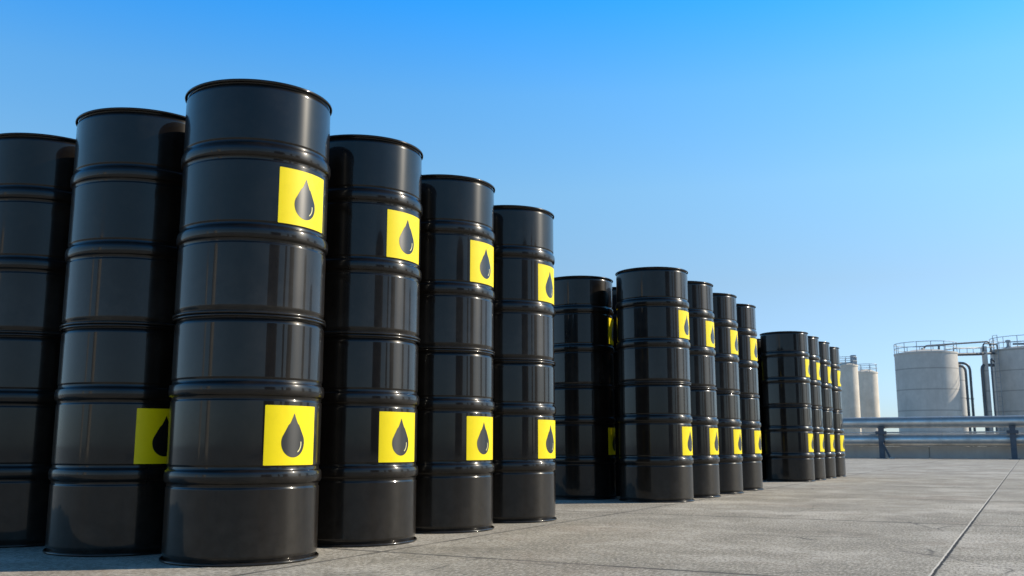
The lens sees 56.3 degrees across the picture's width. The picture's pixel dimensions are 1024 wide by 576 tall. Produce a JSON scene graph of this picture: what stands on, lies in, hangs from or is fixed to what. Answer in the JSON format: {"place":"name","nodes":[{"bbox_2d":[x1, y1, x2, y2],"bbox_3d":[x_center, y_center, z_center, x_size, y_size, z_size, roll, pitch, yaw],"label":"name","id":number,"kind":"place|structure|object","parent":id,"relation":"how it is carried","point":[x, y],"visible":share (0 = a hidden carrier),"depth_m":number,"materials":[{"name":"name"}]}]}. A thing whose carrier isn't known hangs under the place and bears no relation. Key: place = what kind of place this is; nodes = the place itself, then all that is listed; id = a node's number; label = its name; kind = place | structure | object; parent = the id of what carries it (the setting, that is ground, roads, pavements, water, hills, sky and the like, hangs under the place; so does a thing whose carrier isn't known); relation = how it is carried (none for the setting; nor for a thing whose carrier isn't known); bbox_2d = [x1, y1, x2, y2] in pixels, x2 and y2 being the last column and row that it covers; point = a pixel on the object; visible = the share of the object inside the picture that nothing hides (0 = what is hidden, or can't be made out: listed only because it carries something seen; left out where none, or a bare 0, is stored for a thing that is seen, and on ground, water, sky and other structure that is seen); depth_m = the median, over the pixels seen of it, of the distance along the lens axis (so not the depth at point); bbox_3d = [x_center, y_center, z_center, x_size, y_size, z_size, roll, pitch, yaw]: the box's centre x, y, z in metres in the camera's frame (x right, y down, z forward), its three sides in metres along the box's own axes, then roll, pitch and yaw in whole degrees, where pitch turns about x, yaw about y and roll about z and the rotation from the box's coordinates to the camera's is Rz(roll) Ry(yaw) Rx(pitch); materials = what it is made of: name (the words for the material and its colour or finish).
{"place":"outdoors","nodes":[
{"label":"outdoors","id":0,"kind":"place"},
{"bbox_2d":[0,458,1023,575],"bbox_3d":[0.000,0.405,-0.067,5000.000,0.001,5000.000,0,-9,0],"label":"ground","id":1,"kind":"structure","parent":0,"point":[910,517],"depth_m":4.22,"materials":[{"name":"concrete"}]},
{"bbox_2d":[0,333,60,547],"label":"oil drum","id":2,"kind":"object","parent":1,"relation":"on","point":[29,365],"visible":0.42,"depth_m":4.01,"materials":[{"name":"black paint"}]},
{"bbox_2d":[0,133,75,335],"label":"oil drum","id":3,"kind":"object","parent":2,"relation":"on","point":[36,171],"visible":0.56,"depth_m":4.14,"materials":[{"name":"black paint"}]},
{"bbox_2d":[42,324,173,556],"bbox_3d":[-1.580,0.620,3.938,0.575,0.882,0.575,-8,-12,39],"label":"oil drum","id":4,"kind":"object","parent":1,"relation":"on","point":[108,468],"visible":0.66,"depth_m":3.69,"materials":[{"name":"black paint"}]},
{"bbox_2d":[59,107,185,327],"bbox_3d":[-1.581,-0.251,4.080,0.575,0.882,0.575,7,-12,-37],"label":"oil drum","id":5,"kind":"object","parent":4,"relation":"on","point":[121,253],"visible":0.68,"depth_m":3.83,"materials":[{"name":"black paint"}]},
{"bbox_2d":[159,313,325,566],"bbox_3d":[-1.012,0.570,3.636,0.575,0.882,0.575,-7,-12,37],"label":"oil drum","id":6,"kind":"object","parent":1,"relation":"on","point":[242,474],"visible":1,"depth_m":3.41,"materials":[{"name":"black paint"}]},
{"bbox_2d":[172,79,331,323],"bbox_3d":[-1.014,-0.301,3.777,0.575,0.882,0.575,-6,-11,33],"label":"oil drum","id":7,"kind":"object","parent":6,"relation":"on","point":[252,234],"visible":0.92,"depth_m":3.55,"materials":[{"name":"black paint"}]},
{"bbox_2d":[317,334,419,547],"bbox_3d":[-0.705,0.675,4.273,0.575,0.882,0.575,-7,-11,35],"label":"oil drum","id":8,"kind":"object","parent":1,"relation":"on","point":[368,466],"visible":0.65,"depth_m":4.04,"materials":[{"name":"black paint"}]},
{"bbox_2d":[323,134,422,340],"bbox_3d":[-0.703,-0.196,4.415,0.575,0.882,0.575,-6,-11,32],"label":"oil drum","id":9,"kind":"object","parent":8,"relation":"on","point":[373,275],"visible":0.61,"depth_m":4.18,"materials":[{"name":"black paint"}]},
{"bbox_2d":[416,349,494,533],"bbox_3d":[-0.375,0.778,4.891,0.575,0.882,0.575,-6,-11,33],"label":"oil drum","id":10,"kind":"object","parent":1,"relation":"on","point":[455,463],"visible":0.62,"depth_m":4.65,"materials":[{"name":"black paint"}]},
{"bbox_2d":[418,174,494,353],"bbox_3d":[-0.376,-0.093,5.033,0.575,0.882,0.575,-5,-11,30],"label":"oil drum","id":11,"kind":"object","parent":10,"relation":"on","point":[457,300],"visible":0.56,"depth_m":4.79,"materials":[{"name":"black paint"}]},
{"bbox_2d":[493,360,556,522],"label":"oil drum","id":12,"kind":"object","parent":1,"relation":"on","point":[524,461],"visible":0.62,"depth_m":5.26,"materials":[{"name":"black paint"}]},
{"bbox_2d":[493,205,554,362],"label":"oil drum","id":13,"kind":"object","parent":12,"relation":"on","point":[523,290],"visible":0.55,"depth_m":5.41,"materials":[{"name":"black paint"}]},
{"bbox_2d":[554,386,616,499],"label":"oil drum","id":14,"kind":"object","parent":1,"relation":"on","point":[585,457],"visible":0.77,"depth_m":7.51,"materials":[{"name":"black paint"}]},
{"bbox_2d":[554,275,614,386],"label":"oil drum","id":15,"kind":"object","parent":14,"relation":"on","point":[583,335],"visible":0.77,"depth_m":7.66,"materials":[{"name":"black paint"}]},
{"bbox_2d":[614,390,619,495],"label":"oil drum","id":16,"kind":"object","parent":1,"relation":"on","point":[616,425],"visible":0.03,"depth_m":8.02,"materials":[{"name":"black paint"}]},
{"bbox_2d":[612,287,618,389],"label":"oil drum","id":17,"kind":"object","parent":16,"relation":"on","point":[615,339],"visible":0.01,"depth_m":8.17,"materials":[{"name":"black paint"}]},
{"bbox_2d":[617,382,694,502],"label":"oil drum","id":18,"kind":"object","parent":1,"relation":"on","point":[655,458],"visible":1,"depth_m":7.15,"materials":[{"name":"black paint"}]},
{"bbox_2d":[615,267,691,384],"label":"oil drum","id":19,"kind":"object","parent":18,"relation":"on","point":[653,343],"visible":0.88,"depth_m":7.29,"materials":[{"name":"black paint"}]},
{"bbox_2d":[690,387,720,497],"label":"oil drum","id":20,"kind":"object","parent":1,"relation":"on","point":[706,457],"visible":0.46,"depth_m":7.76,"materials":[{"name":"black paint"}]},
{"bbox_2d":[688,281,716,388],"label":"oil drum","id":21,"kind":"object","parent":20,"relation":"on","point":[701,339],"visible":0.43,"depth_m":7.91,"materials":[{"name":"black paint"}]},
{"bbox_2d":[717,392,743,493],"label":"oil drum","id":22,"kind":"object","parent":1,"relation":"on","point":[729,424],"visible":0.48,"depth_m":8.38,"materials":[{"name":"black paint"}]},
{"bbox_2d":[713,293,740,392],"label":"oil drum","id":23,"kind":"object","parent":22,"relation":"on","point":[726,342],"visible":0.46,"depth_m":8.53,"materials":[{"name":"black paint"}]},
{"bbox_2d":[740,396,763,490],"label":"oil drum","id":24,"kind":"object","parent":1,"relation":"on","point":[751,442],"visible":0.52,"depth_m":9.03,"materials":[{"name":"black paint"}]},
{"bbox_2d":[736,303,759,396],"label":"oil drum","id":25,"kind":"object","parent":24,"relation":"on","point":[747,353],"visible":0.43,"depth_m":9.18,"materials":[{"name":"black paint"}]},
{"bbox_2d":[760,408,765,479],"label":"oil drum","id":26,"kind":"object","parent":1,"relation":"on","point":[763,445],"visible":0.02,"depth_m":11.99,"materials":[{"name":"black paint"}]},
{"bbox_2d":[757,339,763,407],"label":"oil drum","id":27,"kind":"object","parent":26,"relation":"on","point":[759,374],"visible":0.06,"depth_m":12.14,"materials":[{"name":"black paint"}]},
{"bbox_2d":[763,406,815,481],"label":"oil drum","id":28,"kind":"object","parent":1,"relation":"on","point":[789,446],"visible":1,"depth_m":11.24,"materials":[{"name":"black paint"}]},
{"bbox_2d":[760,331,811,406],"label":"oil drum","id":29,"kind":"object","parent":28,"relation":"on","point":[785,367],"visible":0.98,"depth_m":11.38,"materials":[{"name":"black paint"}]},
{"bbox_2d":[811,407,826,479],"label":"oil drum","id":30,"kind":"object","parent":1,"relation":"on","point":[818,442],"visible":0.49,"depth_m":11.73,"materials":[{"name":"black paint"}]},
{"bbox_2d":[808,336,822,407],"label":"oil drum","id":31,"kind":"object","parent":30,"relation":"on","point":[814,366],"visible":0.34,"depth_m":11.87,"materials":[{"name":"black paint"}]},
{"bbox_2d":[822,409,836,478],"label":"oil drum","id":32,"kind":"object","parent":1,"relation":"on","point":[829,452],"visible":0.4,"depth_m":12.35,"materials":[{"name":"black paint"}]},
{"bbox_2d":[819,341,832,409],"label":"oil drum","id":33,"kind":"object","parent":32,"relation":"on","point":[825,373],"visible":0.33,"depth_m":12.49,"materials":[{"name":"black paint"}]},
{"bbox_2d":[833,411,846,476],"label":"oil drum","id":34,"kind":"object","parent":1,"relation":"on","point":[839,443],"visible":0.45,"depth_m":13.00,"materials":[{"name":"black paint"}]},
{"bbox_2d":[829,347,841,410],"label":"oil drum","id":35,"kind":"object","parent":34,"relation":"on","point":[836,380],"visible":0.27,"depth_m":13.15,"materials":[{"name":"black paint"}]},
{"bbox_2d":[839,355,861,431],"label":"silo","id":36,"kind":"object","parent":1,"relation":"on","point":[850,390],"visible":0.59,"depth_m":69.00,"materials":[{"name":"metal"}]},
{"bbox_2d":[857,364,879,431],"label":"silo","id":37,"kind":"object","parent":1,"relation":"on","point":[869,393],"visible":0.58,"depth_m":74.88,"materials":[{"name":"metal"}]},
{"bbox_2d":[875,427,894,458],"bbox_3d":[12.711,5.259,32.486,0.570,1.041,0.846,-5,-11,28],"label":"pipe support","id":38,"kind":"object","parent":1,"relation":"on","point":[880,432],"visible":0.99,"depth_m":32.24,"materials":[{"name":"metal"}]},
{"bbox_2d":[843,415,1023,428],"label":"pipeline","id":39,"kind":"object","parent":38,"relation":"on","point":[945,422],"visible":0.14,"depth_m":31.78,"materials":[{"name":"silver metal"}]},
{"bbox_2d":[844,433,1023,445],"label":"pipeline","id":40,"kind":"object","parent":38,"relation":"on","point":[980,439],"visible":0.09,"depth_m":31.68,"materials":[{"name":"silver metal"}]},
{"bbox_2d":[844,431,1023,433],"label":"pipeline","id":41,"kind":"object","parent":40,"relation":"on","point":[935,432],"depth_m":31.72,"materials":[{"name":"silver metal"}]},
{"bbox_2d":[894,341,962,446],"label":"storage tank","id":42,"kind":"object","parent":1,"relation":"on","point":[927,382],"visible":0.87,"depth_m":58.32,"materials":[{"name":"metal"}]},
{"bbox_2d":[921,341,991,351],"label":"overhead pipe","id":43,"kind":"object","parent":42,"relation":"attached to","point":[925,346],"visible":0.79,"depth_m":60.50,"materials":[{"name":"grey metal"}]},
{"bbox_2d":[945,347,994,355],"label":"walkway","id":44,"kind":"structure","parent":42,"relation":"attached to","point":[972,354],"depth_m":60.68,"materials":[{"name":"metal"}]},
{"bbox_2d":[844,446,1023,458],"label":"wall","id":45,"kind":"structure","parent":1,"relation":"on","point":[968,452],"depth_m":32.14,"materials":[{"name":"concrete"}]},
{"bbox_2d":[958,364,968,430],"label":"storage tank","id":46,"kind":"object","parent":1,"relation":"on","point":[963,391],"visible":0.07,"depth_m":69.09,"materials":[{"name":"metal"}]},
{"bbox_2d":[958,365,971,430],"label":"down pipe","id":47,"kind":"object","parent":1,"relation":"on","point":[967,390],"visible":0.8,"depth_m":59.55,"materials":[{"name":"grey metal"}]},
{"bbox_2d":[958,362,975,430],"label":"down pipe","id":48,"kind":"object","parent":1,"relation":"on","point":[971,389],"visible":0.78,"depth_m":59.93,"materials":[{"name":"grey metal"}]},
{"bbox_2d":[980,363,994,430],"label":"riser pipe","id":49,"kind":"object","parent":1,"relation":"on","point":[984,391],"visible":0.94,"depth_m":60.29,"materials":[{"name":"grey metal"}]},
{"bbox_2d":[981,343,997,430],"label":"riser duct","id":50,"kind":"object","parent":1,"relation":"on","point":[987,380],"visible":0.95,"depth_m":60.44,"materials":[{"name":"grey metal"}]},
{"bbox_2d":[990,358,997,430],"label":"drain pipe","id":51,"kind":"object","parent":1,"relation":"on","point":[991,359],"visible":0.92,"depth_m":59.96,"materials":[{"name":"grey metal"}]},
{"bbox_2d":[989,335,1023,430],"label":"storage tank","id":52,"kind":"object","parent":1,"relation":"on","point":[1008,372],"visible":0.72,"depth_m":60.05,"materials":[{"name":"metal"}]},
{"bbox_2d":[1006,426,1018,458],"bbox_3d":[16.106,4.966,30.714,0.340,1.041,0.816,-5,-11,28],"label":"pipe support","id":53,"kind":"object","parent":1,"relation":"on","point":[1012,431],"visible":0.94,"depth_m":30.42,"materials":[{"name":"metal"}]},
{"bbox_2d":[0,0,1023,433],"label":"sky","id":54,"kind":"structure","parent":0,"point":[851,172],"materials":[{"name":"blue"}]}
]}

